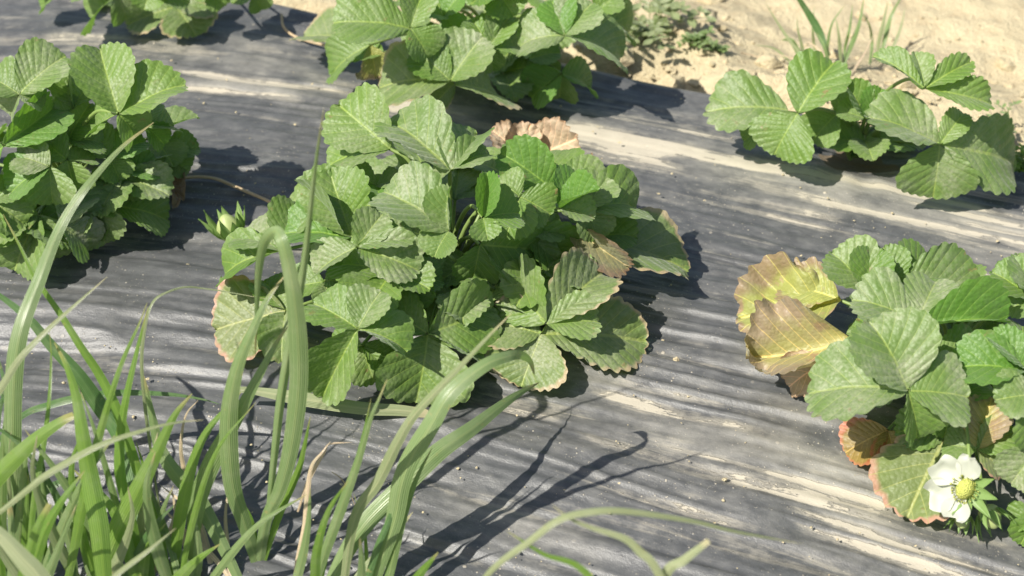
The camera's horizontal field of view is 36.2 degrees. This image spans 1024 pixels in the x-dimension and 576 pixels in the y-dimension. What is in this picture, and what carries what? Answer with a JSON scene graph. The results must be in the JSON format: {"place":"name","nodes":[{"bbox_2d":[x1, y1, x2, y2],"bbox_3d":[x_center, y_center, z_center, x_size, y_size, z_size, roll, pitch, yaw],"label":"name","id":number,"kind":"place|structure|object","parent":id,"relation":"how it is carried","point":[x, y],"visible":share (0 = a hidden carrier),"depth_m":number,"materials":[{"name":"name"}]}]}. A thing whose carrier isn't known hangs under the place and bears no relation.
{"place":"outdoors","nodes":[
{"label":"outdoors","id":0,"kind":"place"},
{"bbox_2d":[355,71,380,80],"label":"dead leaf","id":1,"kind":"object","parent":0,"point":[359,75],"visible":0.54,"depth_m":1.47,"materials":[{"name":"plant"}]},
{"bbox_2d":[273,0,1023,151],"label":"ground","id":2,"kind":"structure","parent":0,"point":[962,19],"depth_m":1.71,"materials":[{"name":"soil"}]},
{"bbox_2d":[0,0,1023,575],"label":"plastic film","id":3,"kind":"object","parent":2,"relation":"on","point":[778,454],"visible":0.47,"depth_m":1.18,"materials":[{"name":"black plastic"}]},
{"bbox_2d":[0,37,270,280],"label":"strawberry plant","id":4,"kind":"object","parent":3,"relation":"on","point":[43,130],"visible":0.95,"depth_m":1.23,"materials":[{"name":"green plant"}]},
{"bbox_2d":[0,122,306,575],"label":"grass clump","id":5,"kind":"object","parent":3,"relation":"on","point":[138,536],"visible":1,"depth_m":1.00,"materials":[{"name":"plant"}]},
{"bbox_2d":[39,0,272,38],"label":"strawberry plant","id":6,"kind":"object","parent":3,"relation":"on","point":[186,19],"visible":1,"depth_m":1.56,"materials":[{"name":"green plant"}]},
{"bbox_2d":[172,196,180,208],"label":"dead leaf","id":7,"kind":"object","parent":3,"relation":"on","point":[175,203],"visible":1,"depth_m":1.33,"materials":[{"name":"brown plant"}]},
{"bbox_2d":[171,172,185,200],"bbox_3d":[-0.290,-0.087,1.331,0.028,0.026,0.039,0,40,0],"label":"dead leaf","id":8,"kind":"object","parent":3,"relation":"on","point":[178,190],"visible":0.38,"depth_m":1.33,"materials":[{"name":"brown plant"}]},
{"bbox_2d":[140,110,427,575],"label":"grass clump","id":9,"kind":"object","parent":3,"relation":"on","point":[297,398],"visible":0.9,"depth_m":1.01,"materials":[{"name":"plant"}]},
{"bbox_2d":[293,313,538,575],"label":"grass clump","id":10,"kind":"object","parent":3,"relation":"on","point":[419,461],"visible":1,"depth_m":0.99,"materials":[{"name":"plant"}]},
{"bbox_2d":[198,82,690,407],"bbox_3d":[-0.047,-0.054,1.200,0.382,0.163,0.286,-9,41,-11],"label":"strawberry plant","id":11,"kind":"object","parent":3,"relation":"on","point":[394,261],"visible":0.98,"depth_m":1.16,"materials":[{"name":"green plant"}]},
{"bbox_2d":[281,0,636,109],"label":"strawberry plant","id":12,"kind":"object","parent":3,"relation":"on","point":[510,49],"visible":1,"depth_m":1.40,"materials":[{"name":"green plant"}]},
{"bbox_2d":[5,49,1018,574],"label":"soil crumbs","id":13,"kind":"object","parent":3,"relation":"on","point":[517,415],"visible":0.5,"depth_m":1.15,"materials":[{"name":"beige soil"}]},
{"bbox_2d":[489,116,579,149],"bbox_3d":[0.019,-0.122,1.339,0.082,0.048,0.035,16,43,18],"label":"dead leaf","id":14,"kind":"object","parent":3,"relation":"on","point":[554,133],"visible":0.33,"depth_m":1.34,"materials":[{"name":"brown plant"}]},
{"bbox_2d":[483,505,800,575],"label":"grass clump","id":15,"kind":"object","parent":3,"relation":"on","point":[670,568],"visible":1,"depth_m":0.80,"materials":[{"name":"green plant"}]},
{"bbox_2d":[702,46,1016,199],"bbox_3d":[0.316,-0.164,1.362,0.271,0.151,0.166,20,44,22],"label":"strawberry plant","id":16,"kind":"object","parent":3,"relation":"on","point":[965,153],"visible":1,"depth_m":1.33,"materials":[{"name":"green plant"}]},
{"bbox_2d":[850,121,871,155],"bbox_3d":[0.311,-0.136,1.421,0.048,0.022,0.050,0,40,0],"label":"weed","id":17,"kind":"object","parent":3,"relation":"on","point":[852,152],"visible":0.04,"depth_m":1.41,"materials":[{"name":"green plant"}]},
{"bbox_2d":[734,234,1023,546],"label":"strawberry plant","id":18,"kind":"object","parent":3,"relation":"on","point":[909,301],"visible":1,"depth_m":1.06,"materials":[{"name":"green plant"}]},
{"bbox_2d":[625,0,716,50],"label":"weed","id":19,"kind":"object","parent":2,"relation":"on","point":[648,35],"visible":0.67,"depth_m":1.62,"materials":[{"name":"green plant"}]},
{"bbox_2d":[676,25,717,49],"bbox_3d":[0.189,-0.253,1.601,0.041,0.016,0.036,0,40,0],"label":"weed","id":20,"kind":"object","parent":2,"relation":"on","point":[699,40],"visible":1,"depth_m":1.60,"materials":[{"name":"green plant"}]},
{"bbox_2d":[708,39,729,52],"bbox_3d":[0.212,-0.245,1.604,0.023,0.013,0.018,9,41,10],"label":"weed","id":21,"kind":"object","parent":2,"relation":"on","point":[720,48],"visible":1,"depth_m":1.60,"materials":[{"name":"green plant"}]},
{"bbox_2d":[576,0,1023,131],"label":"soil clods","id":22,"kind":"object","parent":2,"relation":"on","point":[770,61],"visible":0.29,"depth_m":1.60,"materials":[{"name":"beige soil"}]},
{"bbox_2d":[707,0,905,76],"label":"grass tuft","id":23,"kind":"object","parent":2,"relation":"on","point":[815,25],"visible":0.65,"depth_m":1.60,"materials":[{"name":"plant"}]},
{"bbox_2d":[986,100,1021,132],"bbox_3d":[0.460,-0.156,1.480,0.035,0.039,0.037,11,41,13],"label":"weed","id":24,"kind":"object","parent":2,"relation":"on","point":[1004,105],"visible":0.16,"depth_m":1.48,"materials":[{"name":"green plant"}]},
{"bbox_2d":[1014,143,1023,172],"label":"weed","id":25,"kind":"object","parent":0,"point":[1019,155],"visible":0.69,"depth_m":1.39,"materials":[{"name":"green plant"}]}
]}

